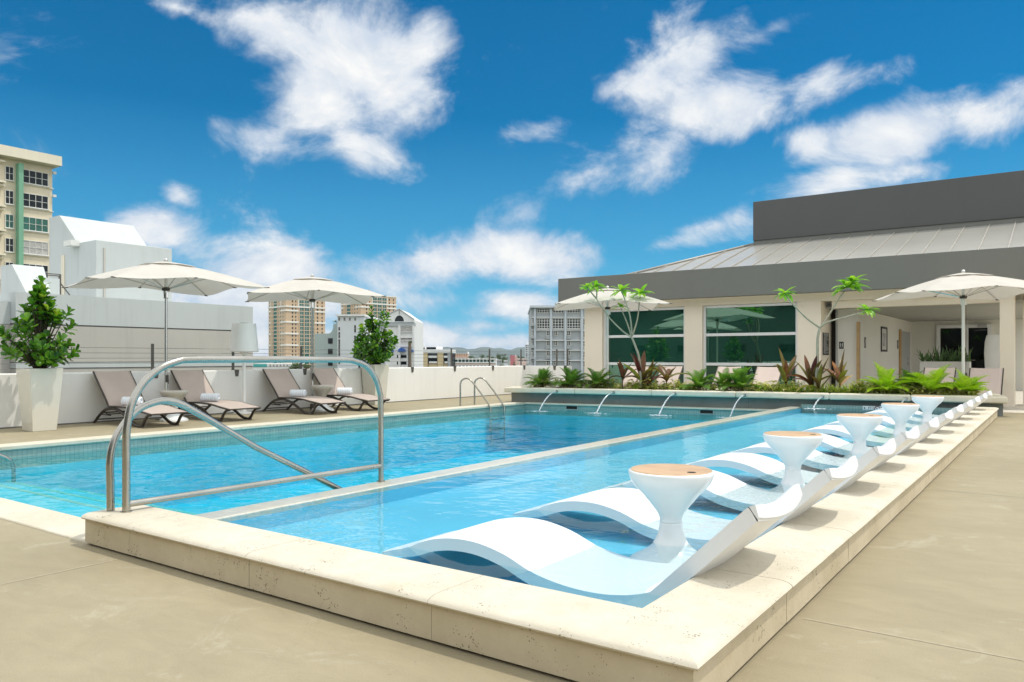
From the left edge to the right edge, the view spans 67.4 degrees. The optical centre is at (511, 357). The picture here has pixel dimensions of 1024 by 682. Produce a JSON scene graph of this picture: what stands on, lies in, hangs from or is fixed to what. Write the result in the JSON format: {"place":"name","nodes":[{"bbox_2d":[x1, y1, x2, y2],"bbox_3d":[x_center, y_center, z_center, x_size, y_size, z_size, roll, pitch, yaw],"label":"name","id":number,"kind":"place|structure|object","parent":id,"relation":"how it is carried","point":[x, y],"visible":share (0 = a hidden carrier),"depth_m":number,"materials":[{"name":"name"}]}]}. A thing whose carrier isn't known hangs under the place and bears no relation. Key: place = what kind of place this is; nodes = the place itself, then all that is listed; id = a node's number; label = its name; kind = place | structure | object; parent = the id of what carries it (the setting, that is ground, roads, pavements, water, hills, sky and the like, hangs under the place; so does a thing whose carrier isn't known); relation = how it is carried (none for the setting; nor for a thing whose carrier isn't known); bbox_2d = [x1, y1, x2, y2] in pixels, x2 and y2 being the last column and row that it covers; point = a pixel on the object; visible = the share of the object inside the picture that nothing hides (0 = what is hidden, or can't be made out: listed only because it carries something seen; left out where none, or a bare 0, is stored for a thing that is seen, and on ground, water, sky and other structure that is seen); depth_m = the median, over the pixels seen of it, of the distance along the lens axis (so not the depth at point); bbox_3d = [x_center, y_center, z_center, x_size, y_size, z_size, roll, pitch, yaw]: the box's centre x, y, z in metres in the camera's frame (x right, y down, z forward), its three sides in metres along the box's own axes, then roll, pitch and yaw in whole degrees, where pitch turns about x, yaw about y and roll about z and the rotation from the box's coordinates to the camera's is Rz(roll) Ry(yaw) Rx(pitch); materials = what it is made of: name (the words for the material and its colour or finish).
{"place":"outdoors","nodes":[
{"label":"outdoors","id":0,"kind":"place"},
{"bbox_2d":[0,144,61,293],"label":"apartment building","id":1,"kind":"structure","parent":0,"point":[26,196],"depth_m":98.39,"materials":[{"name":"beige paint"}]},
{"bbox_2d":[24,169,48,187],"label":"window","id":2,"kind":"structure","parent":1,"relation":"in","point":[31,177],"depth_m":99.42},
{"bbox_2d":[24,193,48,210],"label":"window","id":3,"kind":"structure","parent":1,"relation":"in","point":[34,201],"depth_m":99.42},
{"bbox_2d":[24,216,48,233],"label":"window","id":4,"kind":"structure","parent":1,"relation":"in","point":[31,224],"depth_m":99.42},
{"bbox_2d":[24,240,48,256],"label":"window","id":5,"kind":"structure","parent":1,"relation":"in","point":[37,248],"depth_m":99.49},
{"bbox_2d":[253,363,304,369],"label":"teal glass building","id":6,"kind":"structure","parent":0,"point":[258,366],"depth_m":150.00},
{"bbox_2d":[268,299,325,368],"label":"condo tower","id":7,"kind":"structure","parent":0,"point":[289,322],"depth_m":609.37,"materials":[{"name":"beige concrete"}]},
{"bbox_2d":[269,301,310,367],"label":"windows","id":8,"kind":"structure","parent":7,"relation":"in","point":[275,309],"depth_m":611.69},
{"bbox_2d":[0,414,706,506],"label":"pool wall","id":9,"kind":"structure","parent":0,"point":[161,474],"depth_m":14.75,"materials":[{"name":"tile"}]},
{"bbox_2d":[0,405,523,469],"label":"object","id":10,"kind":"object","parent":9,"relation":"attached to","point":[32,457],"visible":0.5,"depth_m":12.96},
{"bbox_2d":[164,446,558,513],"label":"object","id":11,"kind":"object","parent":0,"point":[231,501],"visible":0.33,"depth_m":14.31,"materials":[{"name":"paint"}]},
{"bbox_2d":[0,481,191,516],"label":"pool steps","id":12,"kind":"structure","parent":11,"relation":"on","point":[69,508],"depth_m":8.49,"materials":[{"name":"tile"}]},
{"bbox_2d":[0,481,196,514],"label":"step nosings","id":13,"kind":"object","parent":12,"relation":"on","point":[67,500],"visible":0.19,"depth_m":9.05,"materials":[{"name":"tile"}]},
{"bbox_2d":[340,290,396,317],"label":"condo tower","id":14,"kind":"structure","parent":0,"point":[387,304],"depth_m":652.57,"materials":[{"name":"beige concrete"}]},
{"bbox_2d":[315,308,422,367],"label":"white gabled building","id":15,"kind":"structure","parent":0,"point":[406,328],"depth_m":119.98,"materials":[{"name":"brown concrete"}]},
{"bbox_2d":[455,358,496,366],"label":"building","id":16,"kind":"structure","parent":0,"point":[475,362],"depth_m":229.98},
{"bbox_2d":[443,347,524,359],"bbox_3d":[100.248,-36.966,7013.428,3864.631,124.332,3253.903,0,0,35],"label":"hills","id":17,"kind":"structure","parent":0,"point":[493,352],"depth_m":6736.35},
{"bbox_2d":[0,394,1023,681],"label":"deck","id":18,"kind":"structure","parent":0,"point":[934,562],"depth_m":3.56,"materials":[{"name":"concrete"}]},
{"bbox_2d":[0,454,15,481],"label":"grab rail","id":19,"kind":"object","parent":18,"relation":"attached to","point":[13,468],"visible":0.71,"depth_m":10.19,"materials":[{"name":"silver metal"}]},
{"bbox_2d":[16,368,62,431],"bbox_3d":[-7.759,0.690,12.616,0.509,1.020,0.509,0,0,35],"label":"planter pot","id":20,"kind":"object","parent":18,"relation":"on","point":[39,391],"visible":1,"depth_m":12.47,"materials":[{"name":"ceramic"}]},
{"bbox_2d":[0,275,80,368],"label":"clusia shrub","id":21,"kind":"object","parent":20,"relation":"in","point":[39,350],"visible":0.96,"depth_m":12.50,"materials":[{"name":"green plant"}]},
{"bbox_2d":[0,498,88,543],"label":"pool edge coping","id":22,"kind":"object","parent":18,"relation":"on","point":[72,527],"visible":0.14,"depth_m":5.62,"materials":[{"name":"beige stone"}]},
{"bbox_2d":[92,371,187,427],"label":"deck lounger","id":23,"kind":"object","parent":18,"relation":"on","point":[115,387],"visible":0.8,"depth_m":13.95,"materials":[{"name":"fabric"}]},
{"bbox_2d":[62,258,269,419],"bbox_3d":[-6.692,-0.361,14.850,2.861,3.123,2.861,0,0,-45],"label":"market umbrella","id":24,"kind":"object","parent":18,"relation":"on","point":[165,276],"visible":0.99,"depth_m":14.83,"materials":[{"name":"fabric"}]},
{"bbox_2d":[159,390,188,421],"bbox_3d":[-6.388,0.912,14.519,0.515,0.577,0.515,0,0,35],"label":"deck table","id":25,"kind":"object","parent":18,"relation":"on","point":[179,394],"visible":0.59,"depth_m":14.37,"materials":[{"name":"white plastic"}]},
{"bbox_2d":[170,370,260,421],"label":"deck lounger","id":26,"kind":"object","parent":18,"relation":"on","point":[195,384],"visible":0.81,"depth_m":15.19,"materials":[{"name":"fabric"}]},
{"bbox_2d":[200,393,219,401],"bbox_3d":[-5.933,0.788,15.091,0.354,0.163,0.164,0,0,2],"label":"towel","id":27,"kind":"object","parent":26,"relation":"on","point":[208,397],"visible":1,"depth_m":15.03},
{"bbox_2d":[229,323,258,413],"bbox_3d":[-5.723,0.231,16.403,0.594,1.938,0.594,0,0,35],"label":"floor lamp","id":28,"kind":"object","parent":18,"relation":"on","point":[243,340],"visible":0.92,"depth_m":16.20,"materials":[{"name":"white metal"}]},
{"bbox_2d":[0,402,524,450],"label":"pool edge coping","id":29,"kind":"object","parent":18,"relation":"on","point":[46,443],"visible":1,"depth_m":13.10,"materials":[{"name":"beige stone"}]},
{"bbox_2d":[0,366,571,428],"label":"parapet wall","id":30,"kind":"structure","parent":18,"relation":"on","point":[82,399],"depth_m":17.20,"materials":[{"name":"paint"}]},
{"bbox_2d":[151,344,158,377],"bbox_3d":[-7.065,0.070,15.159,0.174,0.680,0.110,0,0,35],"label":"railing post","id":31,"kind":"object","parent":30,"relation":"on","point":[152,356],"visible":0.56,"depth_m":15.18,"materials":[{"name":"grey metal"}]},
{"bbox_2d":[5,347,490,369],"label":"railing cables","id":32,"kind":"object","parent":31,"relation":"attached to","point":[253,362],"visible":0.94,"depth_m":16.79,"materials":[{"name":"silver metal"}]},
{"bbox_2d":[262,368,345,414],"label":"deck lounger","id":33,"kind":"object","parent":18,"relation":"on","point":[283,382],"visible":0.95,"depth_m":16.91,"materials":[{"name":"fabric"}]},
{"bbox_2d":[245,274,385,409],"bbox_3d":[-4.550,-0.342,17.500,2.861,3.123,2.861,0,0,-20],"label":"market umbrella","id":34,"kind":"object","parent":18,"relation":"on","point":[312,289],"visible":0.98,"depth_m":17.44,"materials":[{"name":"white fabric"}]},
{"bbox_2d":[311,385,333,410],"bbox_3d":[-4.285,0.912,17.355,0.515,0.577,0.515,0,0,35],"label":"deck table","id":35,"kind":"object","parent":18,"relation":"on","point":[322,390],"visible":0.59,"depth_m":17.20,"materials":[{"name":"white plastic"}]},
{"bbox_2d":[310,368,389,410],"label":"deck lounger","id":36,"kind":"object","parent":18,"relation":"on","point":[326,376],"visible":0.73,"depth_m":18.06,"materials":[{"name":"fabric"}]},
{"bbox_2d":[361,364,388,404],"bbox_3d":[-3.491,0.690,19.576,0.509,1.020,0.509,0,0,35],"label":"planter pot","id":37,"kind":"object","parent":18,"relation":"on","point":[381,372],"visible":0.68,"depth_m":19.43,"materials":[{"name":"ceramic"}]},
{"bbox_2d":[350,305,398,364],"bbox_3d":[-3.543,-0.555,19.519,1.146,1.601,1.416,0,0,11],"label":"clusia shrub","id":38,"kind":"object","parent":37,"relation":"in","point":[380,353],"visible":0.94,"depth_m":19.37,"materials":[{"name":"green plant"}]},
{"bbox_2d":[459,377,505,442],"bbox_3d":[-0.727,1.300,19.220,1.054,1.600,0.590,0,0,14],"label":"pool ladder","id":39,"kind":"object","parent":18,"relation":"attached to","point":[490,419],"visible":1,"depth_m":19.07,"materials":[{"name":"silver metal"}]},
{"bbox_2d":[195,406,800,521],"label":"weir wall","id":40,"kind":"structure","parent":18,"relation":"on","point":[253,510],"depth_m":7.17,"materials":[{"name":"tile"}]},
{"bbox_2d":[120,356,384,512],"bbox_3d":[-1.826,0.549,5.888,0.075,1.121,2.360,0,0,35],"label":"guard rail","id":41,"kind":"object","parent":40,"relation":"on","point":[144,381],"visible":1,"depth_m":5.54,"materials":[{"name":"silver metal"}]},
{"bbox_2d":[0,445,1023,660],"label":"deck joints","id":42,"kind":"object","parent":18,"relation":"on","point":[803,618],"visible":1,"depth_m":3.37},
{"bbox_2d":[81,407,998,681],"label":"raised coping","id":43,"kind":"object","parent":18,"relation":"on","point":[725,621],"visible":0.97,"depth_m":3.46,"materials":[{"name":"beige stone"}]},
{"bbox_2d":[106,397,341,510],"bbox_3d":[-1.911,1.187,5.974,0.049,1.827,2.467,0,0,35],"label":"grab rail","id":44,"kind":"object","parent":43,"relation":"on","point":[110,460],"visible":0.84,"depth_m":5.38,"materials":[{"name":"silver metal"}]},
{"bbox_2d":[552,286,671,377],"bbox_3d":[2.564,-0.361,20.600,2.861,3.123,2.861,0,0,0],"label":"market umbrella","id":45,"kind":"object","parent":18,"relation":"on","point":[607,300],"visible":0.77,"depth_m":20.57,"materials":[{"name":"fabric"}]},
{"bbox_2d":[524,402,772,410],"bbox_3d":[3.341,1.207,18.852,6.607,0.042,0.247,0,0,26],"label":"pool edge coping","id":46,"kind":"object","parent":18,"relation":"on","point":[676,407],"visible":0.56,"depth_m":18.71,"materials":[{"name":"stone"}]},
{"bbox_2d":[504,386,1007,415],"bbox_3d":[5.163,0.996,18.513,11.340,0.408,1.350,0,0,26],"label":"raised planter","id":47,"kind":"object","parent":18,"relation":"on","point":[712,398],"visible":0.85,"depth_m":18.09,"materials":[{"name":"grey stone"}]},
{"bbox_2d":[522,366,560,386],"bbox_3d":[0.806,0.531,20.536,1.085,0.607,1.000,0,0,-1],"label":"cycad","id":48,"kind":"object","parent":47,"relation":"on","point":[543,373],"visible":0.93,"depth_m":20.39,"materials":[{"name":"green plant"}]},
{"bbox_2d":[549,367,588,387],"bbox_3d":[1.533,0.540,20.082,1.060,0.590,0.943,0,0,-42],"label":"cycad","id":49,"kind":"object","parent":47,"relation":"on","point":[571,376],"visible":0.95,"depth_m":19.99,"materials":[{"name":"green plant"}]},
{"bbox_2d":[580,367,617,387],"bbox_3d":[2.241,0.547,19.893,0.957,0.576,1.131,0,0,-13],"label":"cycad","id":50,"kind":"object","parent":47,"relation":"on","point":[596,376],"visible":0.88,"depth_m":19.75,"materials":[{"name":"green plant"}]},
{"bbox_2d":[580,280,653,385],"bbox_3d":[2.617,-0.594,19.187,2.119,2.623,0.897,0,0,-16],"label":"frangipani","id":51,"kind":"object","parent":47,"relation":"on","point":[590,287],"visible":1,"depth_m":19.23,"materials":[{"name":"green plant"}]},
{"bbox_2d":[622,351,664,388],"bbox_3d":[3.292,0.333,19.304,1.038,1.003,1.384,0,0,41],"label":"ti plant","id":52,"kind":"object","parent":47,"relation":"on","point":[641,367],"visible":0.91,"depth_m":19.23,"materials":[{"name":"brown plant"}]},
{"bbox_2d":[647,364,688,389],"bbox_3d":[3.834,0.503,19.030,0.692,0.664,1.345,0,0,45],"label":"ti plant","id":53,"kind":"object","parent":47,"relation":"on","point":[667,374],"visible":0.98,"depth_m":18.99,"materials":[{"name":"brown plant"}]},
{"bbox_2d":[678,369,715,389],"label":"cycad","id":54,"kind":"object","parent":47,"relation":"on","point":[698,380],"visible":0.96,"depth_m":18.56,"materials":[{"name":"green plant"}]},
{"bbox_2d":[707,367,742,389],"bbox_3d":[5.153,0.536,18.520,0.960,0.598,0.966,0,0,35],"label":"cycad","id":55,"kind":"object","parent":47,"relation":"on","point":[722,376],"visible":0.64,"depth_m":18.43,"materials":[{"name":"green plant"}]},
{"bbox_2d":[595,379,868,393],"bbox_3d":[5.071,0.730,18.546,6.911,0.523,1.266,0,0,25],"label":"strap leaf planting","id":56,"kind":"object","parent":47,"relation":"on","point":[830,389],"visible":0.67,"depth_m":17.75,"materials":[{"name":"plant"}]},
{"bbox_2d":[524,404,951,420],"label":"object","id":57,"kind":"object","parent":47,"relation":"attached to","point":[647,413],"visible":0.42,"depth_m":18.61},
{"bbox_2d":[719,366,762,390],"bbox_3d":[5.380,0.515,18.221,1.152,0.640,1.009,0,0,-17],"label":"cycad","id":58,"kind":"object","parent":47,"relation":"on","point":[740,379],"visible":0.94,"depth_m":18.09,"materials":[{"name":"green plant"}]},
{"bbox_2d":[531,377,981,394],"bbox_3d":[5.217,0.671,18.450,10.489,0.366,0.724,0,0,26],"label":"variegated planting","id":59,"kind":"object","parent":47,"relation":"on","point":[942,391],"visible":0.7,"depth_m":17.74,"materials":[{"name":"green plant"}]},
{"bbox_2d":[773,349,798,390],"bbox_3d":[6.386,0.305,17.802,0.512,1.061,1.490,0,0,24],"label":"ti plant","id":60,"kind":"object","parent":47,"relation":"on","point":[785,369],"visible":0.98,"depth_m":17.76,"materials":[{"name":"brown plant"}]},
{"bbox_2d":[785,355,837,387],"bbox_3d":[6.806,0.387,17.753,1.144,0.896,0.907,0,0,7],"label":"ti plant","id":61,"kind":"object","parent":47,"relation":"on","point":[809,380],"visible":0.73,"depth_m":17.55,"materials":[{"name":"brown plant"}]},
{"bbox_2d":[796,357,840,391],"bbox_3d":[6.820,0.418,17.576,1.112,0.835,0.787,0,0,-8],"label":"ti plant","id":62,"kind":"object","parent":47,"relation":"on","point":[818,379],"visible":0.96,"depth_m":17.38,"materials":[{"name":"green plant"}]},
{"bbox_2d":[774,274,879,392],"bbox_3d":[7.055,-0.534,17.462,2.349,2.688,0.987,0,0,1],"label":"frangipani","id":63,"kind":"object","parent":47,"relation":"on","point":[846,284],"visible":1,"depth_m":17.43,"materials":[{"name":"green plant"}]},
{"bbox_2d":[824,349,852,391],"bbox_3d":[7.446,0.322,17.323,0.723,1.027,0.913,0,0,-15],"label":"ti plant","id":64,"kind":"object","parent":47,"relation":"on","point":[841,378],"visible":0.93,"depth_m":17.27,"materials":[{"name":"brown plant"}]},
{"bbox_2d":[857,361,917,393],"bbox_3d":[8.226,0.456,16.851,1.296,0.759,1.219,0,0,35],"label":"cycad","id":65,"kind":"object","parent":47,"relation":"on","point":[886,378],"visible":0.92,"depth_m":16.70,"materials":[{"name":"green plant"}]},
{"bbox_2d":[899,363,968,393],"bbox_3d":[8.944,0.479,16.454,1.284,0.712,1.343,0,0,1],"label":"cycad","id":66,"kind":"object","parent":47,"relation":"on","point":[933,381],"visible":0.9,"depth_m":16.28,"materials":[{"name":"green plant"}]},
{"bbox_2d":[940,368,991,394],"bbox_3d":[9.579,0.534,16.185,0.980,0.602,0.965,0,0,35],"label":"cycad","id":67,"kind":"object","parent":47,"relation":"on","point":[970,384],"visible":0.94,"depth_m":16.09,"materials":[{"name":"green plant"}]},
{"bbox_2d":[558,170,1023,406],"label":"pool pavilion","id":68,"kind":"structure","parent":18,"relation":"on","point":[724,309],"depth_m":22.72,"materials":[{"name":"paint"}]},
{"bbox_2d":[604,307,684,386],"bbox_3d":[4.201,-0.203,24.431,2.850,2.705,0.090,0,0,35],"label":"window","id":69,"kind":"structure","parent":68,"relation":"in","point":[659,332],"depth_m":24.32,"materials":[{"name":"green glass"}]},
{"bbox_2d":[703,302,796,388],"bbox_3d":[6.953,-0.203,22.474,2.785,2.705,0.090,0,0,35],"label":"window","id":70,"kind":"structure","parent":68,"relation":"in","point":[753,335],"depth_m":22.47,"materials":[{"name":"green glass"}]},
{"bbox_2d":[831,310,835,387],"bbox_3d":[9.293,-0.085,22.129,0.159,2.570,0.040,0,0,35],"label":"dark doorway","id":71,"kind":"structure","parent":68,"relation":"in","point":[833,314],"depth_m":22.13,"materials":[{"name":"black"}]},
{"bbox_2d":[881,326,887,351],"bbox_3d":[12.057,-0.586,24.880,0.030,0.800,1.015,0,0,35],"label":"framed picture","id":72,"kind":"object","parent":68,"relation":"attached to","point":[884,339],"visible":1,"depth_m":24.93,"materials":[{"name":"black"}]},
{"bbox_2d":[902,331,909,373],"bbox_3d":[14.569,0.125,28.379,0.070,2.150,1.943,0,0,35],"label":"lobby door","id":73,"kind":"structure","parent":68,"relation":"in","point":[905,335],"depth_m":28.37,"materials":[{"name":"beige metal"}]},
{"bbox_2d":[936,324,991,367],"bbox_3d":[16.728,-0.010,28.456,1.777,2.420,0.210,0,0,35],"label":"double door","id":74,"kind":"structure","parent":68,"relation":"in","point":[950,336],"depth_m":28.40,"materials":[{"name":"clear glass"}]},
{"bbox_2d":[873,269,1023,375],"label":"market umbrella","id":75,"kind":"object","parent":18,"relation":"on","point":[963,286],"visible":0.95,"depth_m":16.77,"materials":[{"name":"white fabric"}]},
{"bbox_2d":[0,0,1023,355],"label":"sky","id":76,"kind":"structure","parent":0,"point":[457,161],"materials":[{"name":"blue"}]},
{"bbox_2d":[528,305,583,380],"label":"grey apartment block","id":77,"kind":"structure","parent":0,"point":[551,331],"depth_m":94.92,"materials":[{"name":"concrete"}]},
{"bbox_2d":[567,318,580,328],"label":"window","id":78,"kind":"structure","parent":77,"relation":"in","point":[572,323],"depth_m":94.93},
{"bbox_2d":[263,413,912,584],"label":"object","id":79,"kind":"object","parent":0,"point":[379,528],"visible":0.2,"depth_m":6.46,"materials":[{"name":"liquid"}]},
{"bbox_2d":[229,408,801,529],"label":"ledge side wall","id":80,"kind":"structure","parent":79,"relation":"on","point":[266,521],"depth_m":7.33,"materials":[{"name":"tile"}]},
{"bbox_2d":[382,484,801,607],"bbox_3d":[0.352,0.929,4.222,2.286,0.586,0.690,0,0,35],"label":"ledge lounger","id":81,"kind":"object","parent":79,"relation":"on","point":[540,553],"visible":0.85,"depth_m":4.07,"materials":[{"name":"white plastic"}]},
{"bbox_2d":[628,464,713,563],"bbox_3d":[0.952,0.957,4.600,0.515,0.578,0.515,0,0,30],"label":"pool table","id":82,"kind":"object","parent":79,"relation":"on","point":[672,493],"visible":0.79,"depth_m":4.49,"materials":[{"name":"white plastic"}]},
{"bbox_2d":[512,456,857,549],"bbox_3d":[1.132,0.929,5.331,2.286,0.586,0.690,0,0,36],"label":"ledge lounger","id":83,"kind":"object","parent":79,"relation":"on","point":[633,509],"visible":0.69,"depth_m":5.22,"materials":[{"name":"white plastic"}]},
{"bbox_2d":[603,438,895,510],"bbox_3d":[1.919,0.929,6.414,2.286,0.586,0.690,0,0,36],"label":"ledge lounger","id":84,"kind":"object","parent":79,"relation":"on","point":[725,490],"visible":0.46,"depth_m":6.18,"materials":[{"name":"white plastic"}]},
{"bbox_2d":[763,431,823,492],"bbox_3d":[2.468,0.957,6.749,0.515,0.578,0.515,0,0,3],"label":"pool table","id":85,"kind":"object","parent":79,"relation":"on","point":[793,450],"visible":0.81,"depth_m":6.65,"materials":[{"name":"white plastic"}]},
{"bbox_2d":[686,426,919,484],"bbox_3d":[2.690,0.929,7.521,2.286,0.586,0.690,0,0,36],"label":"ledge lounger","id":86,"kind":"object","parent":79,"relation":"on","point":[769,469],"visible":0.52,"depth_m":7.47,"materials":[{"name":"white plastic"}]},
{"bbox_2d":[713,417,938,469],"bbox_3d":[3.468,0.929,8.592,2.286,0.586,0.690,0,0,35],"label":"ledge lounger","id":87,"kind":"object","parent":79,"relation":"on","point":[816,459],"visible":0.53,"depth_m":8.36,"materials":[{"name":"white plastic"}]},
{"bbox_2d":[751,410,953,455],"bbox_3d":[4.254,0.929,9.700,2.286,0.586,0.690,0,0,36],"label":"ledge lounger","id":88,"kind":"object","parent":79,"relation":"on","point":[836,445],"visible":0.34,"depth_m":9.49,"materials":[{"name":"white plastic"}]},
{"bbox_2d":[836,413,883,458],"bbox_3d":[4.043,0.957,8.929,0.515,0.578,0.515,0,0,41],"label":"pool table","id":89,"kind":"object","parent":79,"relation":"on","point":[859,428],"visible":0.77,"depth_m":8.83,"materials":[{"name":"white plastic"}]},
{"bbox_2d":[803,404,963,446],"bbox_3d":[5.024,0.929,10.801,2.286,0.586,0.690,0,0,36],"label":"ledge lounger","id":90,"kind":"object","parent":79,"relation":"on","point":[871,440],"visible":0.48,"depth_m":10.71,"materials":[{"name":"white plastic"}]},
{"bbox_2d":[806,400,972,436],"bbox_3d":[5.810,0.929,11.896,2.286,0.586,0.690,0,0,36],"label":"ledge lounger","id":91,"kind":"object","parent":79,"relation":"on","point":[881,430],"visible":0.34,"depth_m":11.63,"materials":[{"name":"white plastic"}]},
{"bbox_2d":[881,403,919,437],"bbox_3d":[5.612,0.957,11.102,0.515,0.578,0.515,0,0,38],"label":"pool table","id":92,"kind":"object","parent":79,"relation":"on","point":[900,414],"visible":0.78,"depth_m":10.99,"materials":[{"name":"white plastic"}]},
{"bbox_2d":[827,396,980,430],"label":"ledge lounger","id":93,"kind":"object","parent":79,"relation":"on","point":[888,422],"visible":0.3,"depth_m":12.77,"materials":[{"name":"white plastic"}]},
{"bbox_2d":[864,393,986,423],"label":"ledge lounger","id":94,"kind":"object","parent":79,"relation":"on","point":[915,420],"visible":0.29,"depth_m":13.82,"materials":[{"name":"white plastic"}]},
{"bbox_2d":[911,395,943,424],"bbox_3d":[7.182,0.957,13.274,0.515,0.578,0.515,0,0,-32],"label":"pool table","id":95,"kind":"object","parent":79,"relation":"on","point":[928,404],"visible":0.71,"depth_m":13.16,"materials":[{"name":"white plastic"}]},
{"bbox_2d":[984,334,999,367],"bbox_3d":[12.720,0.300,20.036,0.690,1.800,0.690,0,0,35],"label":"white urn","id":96,"kind":"object","parent":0,"point":[992,352],"visible":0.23,"depth_m":19.88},
{"bbox_2d":[1003,391,1023,412],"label":"terrace paving","id":97,"kind":"structure","parent":0,"point":[1018,407],"depth_m":18.70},
{"bbox_2d":[652,366,683,387],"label":"deck lounger","id":98,"kind":"object","parent":97,"relation":"on","point":[678,369],"visible":0.16,"depth_m":22.09,"materials":[{"name":"fabric"}]},
{"bbox_2d":[752,367,780,386],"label":"deck lounger","id":99,"kind":"object","parent":97,"relation":"on","point":[767,374],"visible":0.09,"depth_m":20.55,"materials":[{"name":"fabric"}]},
{"bbox_2d":[921,367,956,389],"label":"deck lounger","id":100,"kind":"object","parent":97,"relation":"on","point":[952,371],"visible":0.11,"depth_m":18.74,"materials":[{"name":"beige fabric"}]},
{"bbox_2d":[920,361,970,381],"bbox_3d":[11.933,0.657,21.148,1.182,1.086,0.500,0,0,35],"label":"planter box","id":101,"kind":"object","parent":97,"relation":"on","point":[934,364],"visible":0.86,"depth_m":20.90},
{"bbox_2d":[969,368,1003,407],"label":"deck lounger","id":102,"kind":"object","parent":97,"relation":"on","point":[994,378],"visible":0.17,"depth_m":18.16,"materials":[{"name":"beige fabric"}]},
{"label":"city ground","id":103,"kind":"structure","parent":0,"visible":0},
{"bbox_2d":[0,292,252,373],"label":"annex building","id":104,"kind":"structure","parent":103,"relation":"on","point":[126,333],"depth_m":24.49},
{"bbox_2d":[1,264,59,294],"bbox_3d":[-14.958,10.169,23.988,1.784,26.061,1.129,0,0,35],"label":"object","id":105,"kind":"structure","parent":104,"relation":"on","point":[17,278],"depth_m":23.71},
{"bbox_2d":[49,215,171,301],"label":"stair tower","id":106,"kind":"structure","parent":104,"relation":"on","point":[80,249],"depth_m":27.68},
{"bbox_2d":[61,255,64,294],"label":"pillar","id":107,"kind":"structure","parent":106,"relation":"in","point":[62,256],"depth_m":27.76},
{"bbox_2d":[423,342,455,366],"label":"tan lowrise","id":108,"kind":"structure","parent":103,"relation":"on","point":[433,360],"depth_m":164.80,"materials":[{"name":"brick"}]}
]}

